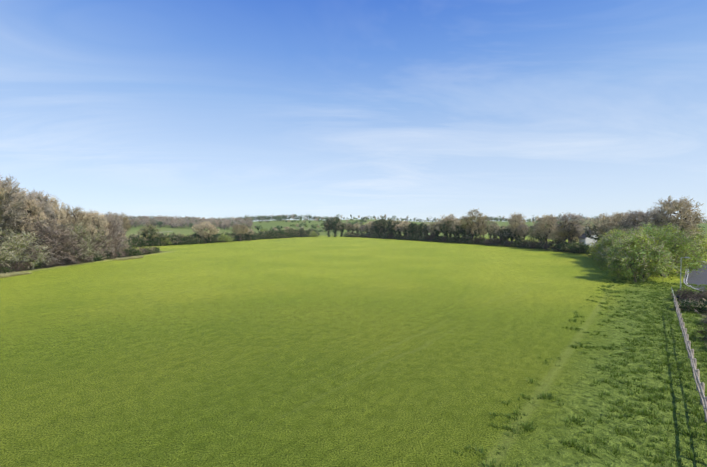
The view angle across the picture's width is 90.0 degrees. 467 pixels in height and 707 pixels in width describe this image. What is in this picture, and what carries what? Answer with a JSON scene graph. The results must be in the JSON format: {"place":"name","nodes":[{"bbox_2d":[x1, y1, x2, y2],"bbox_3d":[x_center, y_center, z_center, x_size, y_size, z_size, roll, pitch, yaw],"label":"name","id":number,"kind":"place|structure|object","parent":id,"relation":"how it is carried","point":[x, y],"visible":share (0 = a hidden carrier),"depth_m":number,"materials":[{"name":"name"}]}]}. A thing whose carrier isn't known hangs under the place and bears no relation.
{"place":"outdoors","nodes":[
{"label":"outdoors","id":0,"kind":"place"},
{"bbox_2d":[0,219,706,466],"bbox_3d":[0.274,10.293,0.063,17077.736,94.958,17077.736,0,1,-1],"label":"terrain","id":1,"kind":"structure","parent":0,"point":[323,349],"depth_m":27.31,"materials":[{"name":"green plant"}]},
{"bbox_2d":[0,184,9,218],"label":"bare tree","id":2,"kind":"object","parent":1,"relation":"on","point":[2,192],"visible":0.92,"depth_m":82.07,"materials":[{"name":"brown plant"}]},
{"bbox_2d":[0,265,10,272],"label":"hedge tree","id":3,"kind":"object","parent":1,"relation":"on","point":[4,270],"visible":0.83,"depth_m":82.19,"materials":[{"name":"green plant"}]},
{"bbox_2d":[0,259,26,270],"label":"bush","id":4,"kind":"object","parent":1,"relation":"on","point":[17,265],"visible":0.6,"depth_m":85.39,"materials":[{"name":"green plant"}]},
{"bbox_2d":[0,175,28,245],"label":"bare tree","id":5,"kind":"object","parent":1,"relation":"on","point":[10,206],"visible":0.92,"depth_m":87.02,"materials":[{"name":"brown plant"}]},
{"bbox_2d":[0,226,32,267],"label":"bush","id":6,"kind":"object","parent":1,"relation":"on","point":[14,255],"visible":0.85,"depth_m":85.23,"materials":[{"name":"green plant"}]},
{"bbox_2d":[0,186,49,252],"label":"bare tree","id":7,"kind":"object","parent":1,"relation":"on","point":[31,207],"visible":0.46,"depth_m":93.64,"materials":[{"name":"brown plant"}]},
{"bbox_2d":[0,227,51,269],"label":"bush","id":8,"kind":"object","parent":1,"relation":"on","point":[40,254],"visible":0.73,"depth_m":89.38,"materials":[{"name":"green plant"}]},
{"bbox_2d":[9,190,55,229],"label":"bare tree","id":9,"kind":"object","parent":1,"relation":"on","point":[41,199],"visible":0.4,"depth_m":98.08,"materials":[{"name":"brown plant"}]},
{"bbox_2d":[25,260,42,268],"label":"hedge tree","id":10,"kind":"object","parent":1,"relation":"on","point":[38,264],"visible":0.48,"depth_m":91.14,"materials":[{"name":"green plant"}]},
{"bbox_2d":[1,212,88,266],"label":"scrub tree","id":11,"kind":"object","parent":1,"relation":"on","point":[48,236],"visible":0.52,"depth_m":95.61,"materials":[{"name":"brown plant"}]},
{"bbox_2d":[40,259,52,267],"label":"bush","id":12,"kind":"object","parent":1,"relation":"on","point":[45,262],"visible":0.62,"depth_m":93.27,"materials":[{"name":"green plant"}]},
{"bbox_2d":[27,193,68,254],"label":"bare tree","id":13,"kind":"object","parent":1,"relation":"on","point":[57,209],"visible":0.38,"depth_m":104.02,"materials":[{"name":"brown plant"}]},
{"bbox_2d":[6,215,95,265],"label":"scrub tree","id":14,"kind":"object","parent":1,"relation":"on","point":[64,241],"visible":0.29,"depth_m":97.94,"materials":[{"name":"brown plant"}]},
{"bbox_2d":[0,255,143,277],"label":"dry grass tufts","id":15,"kind":"object","parent":1,"relation":"on","point":[10,274],"visible":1,"depth_m":80.18,"materials":[{"name":"beige plant"}]},
{"bbox_2d":[56,204,91,235],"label":"bare tree","id":16,"kind":"object","parent":1,"relation":"on","point":[79,215],"visible":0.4,"depth_m":110.78,"materials":[{"name":"brown plant"}]},
{"bbox_2d":[53,219,101,262],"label":"tree","id":17,"kind":"object","parent":1,"relation":"on","point":[76,230],"visible":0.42,"depth_m":106.92,"materials":[{"name":"green plant"}]},
{"bbox_2d":[67,254,87,263],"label":"bush","id":18,"kind":"object","parent":1,"relation":"on","point":[78,257],"visible":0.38,"depth_m":103.50,"materials":[{"name":"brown plant"}]},
{"bbox_2d":[52,229,105,255],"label":"scrub tree","id":19,"kind":"object","parent":1,"relation":"on","point":[96,246],"visible":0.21,"depth_m":113.28,"materials":[{"name":"brown plant"}]},
{"bbox_2d":[74,209,110,246],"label":"bare tree","id":20,"kind":"object","parent":1,"relation":"on","point":[96,215],"visible":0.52,"depth_m":116.26,"materials":[{"name":"brown plant"}]},
{"bbox_2d":[86,252,105,261],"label":"hedge tree","id":21,"kind":"object","parent":1,"relation":"on","point":[98,257],"visible":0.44,"depth_m":111.30,"materials":[{"name":"green plant"}]},
{"bbox_2d":[79,221,114,253],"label":"tree","id":22,"kind":"object","parent":1,"relation":"on","point":[97,236],"visible":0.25,"depth_m":116.80,"materials":[{"name":"green plant"}]},
{"bbox_2d":[88,216,111,242],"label":"bare tree","id":23,"kind":"object","parent":1,"relation":"on","point":[92,219],"visible":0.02,"depth_m":122.61,"materials":[{"name":"brown plant"}]},
{"bbox_2d":[78,218,133,258],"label":"scrub tree","id":24,"kind":"object","parent":1,"relation":"on","point":[118,239],"visible":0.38,"depth_m":119.95,"materials":[{"name":"brown plant"}]},
{"bbox_2d":[100,213,124,247],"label":"bare tree","id":25,"kind":"object","parent":1,"relation":"on","point":[115,220],"visible":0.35,"depth_m":127.76,"materials":[{"name":"brown plant"}]},
{"bbox_2d":[107,212,131,235],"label":"bare tree","id":26,"kind":"object","parent":1,"relation":"on","point":[127,225],"visible":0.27,"depth_m":134.20,"materials":[{"name":"brown plant"}]},
{"bbox_2d":[121,247,139,256],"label":"hedge tree","id":27,"kind":"object","parent":1,"relation":"on","point":[132,253],"visible":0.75,"depth_m":129.32,"materials":[{"name":"green plant"}]},
{"bbox_2d":[135,237,148,246],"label":"hedge tree","id":28,"kind":"object","parent":1,"relation":"on","point":[143,241],"visible":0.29,"depth_m":190.04,"materials":[{"name":"green plant"}]},
{"bbox_2d":[137,223,162,246],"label":"ivy tree","id":29,"kind":"object","parent":1,"relation":"on","point":[150,235],"visible":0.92,"depth_m":194.54,"materials":[{"name":"green plant"}]},
{"bbox_2d":[144,247,156,253],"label":"hedge tree","id":30,"kind":"object","parent":1,"relation":"on","point":[149,249],"visible":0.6,"depth_m":140.22,"materials":[{"name":"green plant"}]},
{"bbox_2d":[155,232,169,245],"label":"hedge tree","id":31,"kind":"object","parent":1,"relation":"on","point":[159,236],"visible":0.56,"depth_m":201.30,"materials":[{"name":"green plant"}]},
{"bbox_2d":[163,233,174,244],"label":"hedge tree","id":32,"kind":"object","parent":1,"relation":"on","point":[170,237],"visible":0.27,"depth_m":205.47,"materials":[{"name":"green plant"}]},
{"bbox_2d":[169,232,183,244],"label":"hedge tree","id":33,"kind":"object","parent":1,"relation":"on","point":[176,235],"visible":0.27,"depth_m":212.10,"materials":[{"name":"green plant"}]},
{"bbox_2d":[185,235,197,244],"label":"hedge tree","id":34,"kind":"object","parent":1,"relation":"on","point":[192,239],"visible":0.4,"depth_m":220.54,"materials":[{"name":"green plant"}]},
{"bbox_2d":[190,233,207,243],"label":"hedge tree","id":35,"kind":"object","parent":1,"relation":"on","point":[199,239],"visible":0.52,"depth_m":226.08,"materials":[{"name":"green plant"}]},
{"bbox_2d":[192,221,218,243],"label":"bare tree","id":36,"kind":"object","parent":1,"relation":"on","point":[209,227],"visible":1,"depth_m":227.44,"materials":[{"name":"brown plant"}]},
{"bbox_2d":[216,233,234,241],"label":"bush","id":37,"kind":"object","parent":1,"relation":"on","point":[227,237],"visible":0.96,"depth_m":245.18,"materials":[{"name":"green plant"}]},
{"bbox_2d":[230,224,248,240],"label":"bare tree","id":38,"kind":"object","parent":1,"relation":"on","point":[238,229],"visible":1,"depth_m":264.57,"materials":[{"name":"brown plant"}]},
{"bbox_2d":[322,218,332,236],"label":"dark tree","id":39,"kind":"object","parent":1,"relation":"on","point":[328,228],"visible":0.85,"depth_m":380.26,"materials":[{"name":"green plant"}]},
{"bbox_2d":[327,217,340,236],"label":"dark tree","id":40,"kind":"object","parent":1,"relation":"on","point":[334,221],"visible":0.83,"depth_m":380.05,"materials":[{"name":"green plant"}]},
{"bbox_2d":[333,222,346,236],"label":"dark tree","id":41,"kind":"object","parent":1,"relation":"on","point":[342,228],"visible":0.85,"depth_m":379.09,"materials":[{"name":"green plant"}]},
{"bbox_2d":[372,220,378,232],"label":"dark tree","id":42,"kind":"object","parent":1,"relation":"on","point":[374,227],"visible":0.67,"depth_m":341.54,"materials":[{"name":"green plant"}]},
{"bbox_2d":[385,218,396,238],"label":"dark tree","id":43,"kind":"object","parent":1,"relation":"on","point":[389,224],"visible":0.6,"depth_m":316.96,"materials":[{"name":"green plant"}]},
{"bbox_2d":[390,221,399,233],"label":"dark tree","id":44,"kind":"object","parent":1,"relation":"on","point":[393,227],"visible":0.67,"depth_m":311.94,"materials":[{"name":"green plant"}]},
{"bbox_2d":[401,221,410,236],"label":"ivy tree","id":45,"kind":"object","parent":1,"relation":"on","point":[404,227],"visible":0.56,"depth_m":297.71,"materials":[{"name":"green plant"}]},
{"bbox_2d":[117,213,706,233],"bbox_3d":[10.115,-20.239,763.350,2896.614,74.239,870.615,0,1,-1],"label":"hills","id":46,"kind":"structure","parent":1,"relation":"on","point":[224,223],"depth_m":706.26,"materials":[{"name":"green plant"}]},
{"bbox_2d":[408,222,416,234],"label":"dark tree","id":47,"kind":"object","parent":1,"relation":"on","point":[411,227],"visible":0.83,"depth_m":286.54,"materials":[{"name":"green plant"}]},
{"bbox_2d":[417,221,425,235],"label":"dark tree","id":48,"kind":"object","parent":1,"relation":"on","point":[421,225],"visible":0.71,"depth_m":277.43,"materials":[{"name":"green plant"}]},
{"bbox_2d":[432,220,441,241],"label":"ivy tree","id":49,"kind":"object","parent":1,"relation":"on","point":[436,231],"visible":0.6,"depth_m":257.34,"materials":[{"name":"green plant"}]},
{"bbox_2d":[435,214,452,241],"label":"ivy tree","id":50,"kind":"object","parent":1,"relation":"on","point":[442,231],"visible":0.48,"depth_m":252.86,"materials":[{"name":"green plant"}]},
{"bbox_2d":[442,219,453,236],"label":"dark tree","id":51,"kind":"object","parent":1,"relation":"on","point":[446,223],"visible":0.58,"depth_m":247.18,"materials":[{"name":"green plant"}]},
{"bbox_2d":[442,214,460,236],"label":"bare tree","id":52,"kind":"object","parent":1,"relation":"on","point":[452,217],"visible":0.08,"depth_m":254.55,"materials":[{"name":"brown plant"}]},
{"bbox_2d":[448,223,458,242],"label":"dark tree","id":53,"kind":"object","parent":1,"relation":"on","point":[450,232],"visible":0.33,"depth_m":243.01,"materials":[{"name":"green plant"}]},
{"bbox_2d":[451,235,459,242],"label":"hedge tree","id":54,"kind":"object","parent":1,"relation":"on","point":[454,238],"visible":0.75,"depth_m":236.68,"materials":[{"name":"green plant"}]},
{"bbox_2d":[450,218,461,236],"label":"ivy tree","id":55,"kind":"object","parent":1,"relation":"on","point":[456,226],"visible":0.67,"depth_m":237.21,"materials":[{"name":"green plant"}]},
{"bbox_2d":[457,224,467,236],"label":"dark tree","id":56,"kind":"object","parent":1,"relation":"on","point":[464,233],"visible":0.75,"depth_m":232.23,"materials":[{"name":"green plant"}]},
{"bbox_2d":[460,235,470,243],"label":"hedge tree","id":57,"kind":"object","parent":1,"relation":"on","point":[465,239],"visible":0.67,"depth_m":226.82,"materials":[{"name":"green plant"}]},
{"bbox_2d":[470,224,481,238],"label":"ivy tree","id":58,"kind":"object","parent":1,"relation":"on","point":[474,233],"visible":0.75,"depth_m":221.11,"materials":[{"name":"green plant"}]},
{"bbox_2d":[460,208,492,237],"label":"bare tree","id":59,"kind":"object","parent":1,"relation":"on","point":[472,216],"visible":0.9,"depth_m":221.61,"materials":[{"name":"brown plant"}]},
{"bbox_2d":[470,236,487,243],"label":"bush","id":60,"kind":"object","parent":1,"relation":"on","point":[477,239],"visible":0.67,"depth_m":213.95,"materials":[{"name":"green plant"}]},
{"bbox_2d":[482,219,497,237],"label":"ivy tree","id":61,"kind":"object","parent":1,"relation":"on","point":[487,228],"visible":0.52,"depth_m":212.35,"materials":[{"name":"green plant"}]},
{"bbox_2d":[488,222,498,239],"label":"ivy tree","id":62,"kind":"object","parent":1,"relation":"on","point":[494,231],"visible":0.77,"depth_m":205.92,"materials":[{"name":"green plant"}]},
{"bbox_2d":[485,235,503,245],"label":"bush","id":63,"kind":"object","parent":1,"relation":"on","point":[491,241],"visible":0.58,"depth_m":200.16,"materials":[{"name":"green plant"}]},
{"bbox_2d":[494,237,508,245],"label":"bush","id":64,"kind":"object","parent":1,"relation":"on","point":[500,240],"visible":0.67,"depth_m":193.88,"materials":[{"name":"green plant"}]},
{"bbox_2d":[503,226,515,241],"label":"dark tree","id":65,"kind":"object","parent":1,"relation":"on","point":[508,233],"visible":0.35,"depth_m":189.61,"materials":[{"name":"green plant"}]},
{"bbox_2d":[511,225,521,239],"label":"ivy tree","id":66,"kind":"object","parent":1,"relation":"on","point":[517,237],"visible":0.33,"depth_m":184.77,"materials":[{"name":"green plant"}]},
{"bbox_2d":[507,213,526,235],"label":"bare tree","id":67,"kind":"object","parent":1,"relation":"on","point":[514,222],"visible":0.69,"depth_m":185.08,"materials":[{"name":"brown plant"}]},
{"bbox_2d":[511,238,523,246],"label":"hedge tree","id":68,"kind":"object","parent":1,"relation":"on","point":[514,243],"visible":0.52,"depth_m":179.58,"materials":[{"name":"green plant"}]},
{"bbox_2d":[515,224,530,240],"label":"bare tree","id":69,"kind":"object","parent":1,"relation":"on","point":[522,233],"visible":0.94,"depth_m":178.94,"materials":[{"name":"brown plant"}]},
{"bbox_2d":[524,227,543,242],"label":"bush","id":70,"kind":"object","parent":1,"relation":"on","point":[531,236],"visible":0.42,"depth_m":173.07,"materials":[{"name":"green plant"}]},
{"bbox_2d":[529,228,547,241],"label":"ivy tree","id":71,"kind":"object","parent":1,"relation":"on","point":[541,236],"visible":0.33,"depth_m":168.44,"materials":[{"name":"green plant"}]},
{"bbox_2d":[532,214,558,249],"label":"bare tree","id":72,"kind":"object","parent":1,"relation":"on","point":[544,220],"visible":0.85,"depth_m":158.79,"materials":[{"name":"brown plant"}]},
{"bbox_2d":[540,238,566,250],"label":"bush","id":73,"kind":"object","parent":1,"relation":"on","point":[552,243],"visible":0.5,"depth_m":152.90,"materials":[{"name":"green plant"}]},
{"bbox_2d":[544,225,563,240],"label":"bare tree","id":74,"kind":"object","parent":1,"relation":"on","point":[552,237],"visible":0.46,"depth_m":156.70,"materials":[{"name":"brown plant"}]},
{"bbox_2d":[555,226,571,240],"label":"bare tree","id":75,"kind":"object","parent":1,"relation":"on","point":[560,237],"visible":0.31,"depth_m":152.27,"materials":[{"name":"brown plant"}]},
{"bbox_2d":[554,240,578,251],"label":"hedge tree","id":76,"kind":"object","parent":1,"relation":"on","point":[563,245],"visible":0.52,"depth_m":145.19,"materials":[{"name":"green plant"}]},
{"bbox_2d":[553,212,589,242],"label":"bare tree","id":77,"kind":"object","parent":1,"relation":"on","point":[565,218],"visible":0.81,"depth_m":145.00,"materials":[{"name":"brown plant"}]},
{"bbox_2d":[557,219,586,240],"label":"bare tree","id":78,"kind":"object","parent":1,"relation":"on","point":[573,232],"visible":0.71,"depth_m":145.34,"materials":[{"name":"brown plant"}]},
{"bbox_2d":[566,242,591,253],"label":"hedge tree","id":79,"kind":"object","parent":1,"relation":"on","point":[579,248],"visible":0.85,"depth_m":134.25,"materials":[{"name":"green plant"}]},
{"bbox_2d":[453,278,706,466],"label":"grass tufts","id":80,"kind":"object","parent":1,"relation":"on","point":[678,375],"depth_m":24.27,"materials":[{"name":"green plant"}]},
{"bbox_2d":[578,227,596,246],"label":"house","id":81,"kind":"structure","parent":1,"relation":"on","point":[585,240],"depth_m":139.48,"materials":[{"name":"stone"}]},
{"bbox_2d":[579,215,609,242],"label":"ivy tree","id":82,"kind":"object","parent":1,"relation":"on","point":[588,234],"visible":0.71,"depth_m":125.11,"materials":[{"name":"brown plant"}]},
{"bbox_2d":[583,227,627,261],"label":"bush","id":83,"kind":"object","parent":1,"relation":"on","point":[594,251],"visible":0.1,"depth_m":97.67,"materials":[{"name":"green plant"}]},
{"bbox_2d":[594,231,626,261],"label":"haw tree","id":84,"kind":"object","parent":1,"relation":"on","point":[608,243],"visible":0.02,"depth_m":90.29,"materials":[{"name":"green plant"}]},
{"bbox_2d":[594,228,628,259],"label":"haw tree","id":85,"kind":"object","parent":1,"relation":"on","point":[609,238],"visible":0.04,"depth_m":94.20,"materials":[{"name":"green plant"}]},
{"bbox_2d":[601,236,624,261],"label":"haw tree","id":86,"kind":"object","parent":1,"relation":"on","point":[606,248],"visible":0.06,"depth_m":84.53,"materials":[{"name":"green plant"}]},
{"bbox_2d":[598,230,630,263],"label":"haw tree","id":87,"kind":"object","parent":1,"relation":"on","point":[609,242],"visible":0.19,"depth_m":87.77,"materials":[{"name":"green plant"}]},
{"bbox_2d":[592,211,638,236],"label":"bare tree","id":88,"kind":"object","parent":1,"relation":"on","point":[615,219],"visible":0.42,"depth_m":111.60,"materials":[{"name":"brown plant"}]},
{"bbox_2d":[602,234,633,271],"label":"bush","id":89,"kind":"object","parent":1,"relation":"on","point":[617,245],"visible":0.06,"depth_m":79.39,"materials":[{"name":"green plant"}]},
{"bbox_2d":[609,232,673,276],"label":"bush","id":90,"kind":"object","parent":1,"relation":"on","point":[636,257],"visible":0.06,"depth_m":69.89,"materials":[{"name":"green plant"}]},
{"bbox_2d":[609,240,676,279],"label":"bush","id":91,"kind":"object","parent":1,"relation":"on","point":[642,263],"visible":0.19,"depth_m":67.23,"materials":[{"name":"green plant"}]},
{"bbox_2d":[599,229,690,283],"bbox_3d":[52.763,4.240,65.176,12.476,11.100,13.430,0,1,9],"label":"bush","id":92,"kind":"object","parent":1,"relation":"on","point":[657,258],"visible":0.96,"depth_m":63.77,"materials":[{"name":"green plant"}]},
{"bbox_2d":[618,209,674,232],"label":"bare tree","id":93,"kind":"object","parent":1,"relation":"on","point":[643,217],"visible":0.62,"depth_m":102.39,"materials":[{"name":"brown plant"}]},
{"bbox_2d":[626,222,686,251],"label":"tree","id":94,"kind":"object","parent":1,"relation":"on","point":[644,229],"visible":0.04,"depth_m":87.89,"materials":[{"name":"green plant"}]},
{"bbox_2d":[626,225,700,265],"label":"bush","id":95,"kind":"object","parent":1,"relation":"on","point":[657,236],"visible":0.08,"depth_m":79.18,"materials":[{"name":"green plant"}]},
{"bbox_2d":[635,225,704,275],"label":"bush","id":96,"kind":"object","parent":1,"relation":"on","point":[683,245],"visible":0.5,"depth_m":70.47,"materials":[{"name":"green plant"}]},
{"bbox_2d":[642,223,706,271],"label":"bush","id":97,"kind":"object","parent":1,"relation":"on","point":[682,253],"visible":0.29,"depth_m":73.53,"materials":[{"name":"green plant"}]},
{"bbox_2d":[645,195,706,236],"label":"bare tree","id":98,"kind":"object","parent":1,"relation":"on","point":[684,222],"visible":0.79,"depth_m":96.54,"materials":[{"name":"brown plant"}]},
{"bbox_2d":[660,222,706,264],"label":"bush","id":99,"kind":"object","parent":1,"relation":"on","point":[671,228],"visible":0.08,"depth_m":86.09,"materials":[{"name":"green plant"}]},
{"bbox_2d":[670,287,696,300],"bbox_3d":[44.875,8.441,47.874,3.428,2.615,3.433,0,1,16],"label":"bush","id":100,"kind":"object","parent":1,"relation":"on","point":[679,293],"visible":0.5,"depth_m":48.00,"materials":[{"name":"green plant"}]},
{"bbox_2d":[671,299,706,313],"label":"hedge tree","id":101,"kind":"object","parent":1,"relation":"on","point":[688,304],"visible":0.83,"depth_m":41.92,"materials":[{"name":"green plant"}]},
{"bbox_2d":[674,296,706,421],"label":"fence","id":102,"kind":"object","parent":1,"relation":"on","point":[696,377],"visible":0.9,"depth_m":23.70,"materials":[{"name":"grey wood"}]},
{"bbox_2d":[680,290,704,301],"bbox_3d":[44.897,8.530,46.980,3.114,2.376,3.119,1,1,40],"label":"bush","id":103,"kind":"object","parent":1,"relation":"on","point":[693,294],"visible":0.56,"depth_m":46.76,"materials":[{"name":"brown plant"}]},
{"bbox_2d":[685,227,706,257],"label":"tree","id":104,"kind":"object","parent":1,"relation":"on","point":[699,238],"visible":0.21,"depth_m":98.90,"materials":[{"name":"green plant"}]},
{"bbox_2d":[693,321,706,340],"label":"bush","id":105,"kind":"object","parent":1,"relation":"on","point":[701,331],"visible":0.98,"depth_m":31.59,"materials":[{"name":"green plant"}]},
{"bbox_2d":[694,298,706,313],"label":"hedge tree","id":106,"kind":"object","parent":1,"relation":"on","point":[704,303],"visible":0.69,"depth_m":41.36,"materials":[{"name":"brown plant"}]},
{"bbox_2d":[0,0,706,222],"label":"sky","id":107,"kind":"structure","parent":0,"point":[421,109],"materials":[{"name":"blue"}]},
{"bbox_2d":[685,261,706,289],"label":"road","id":108,"kind":"structure","parent":0,"point":[697,279],"depth_m":70.57,"materials":[{"name":"grey asphalt"}]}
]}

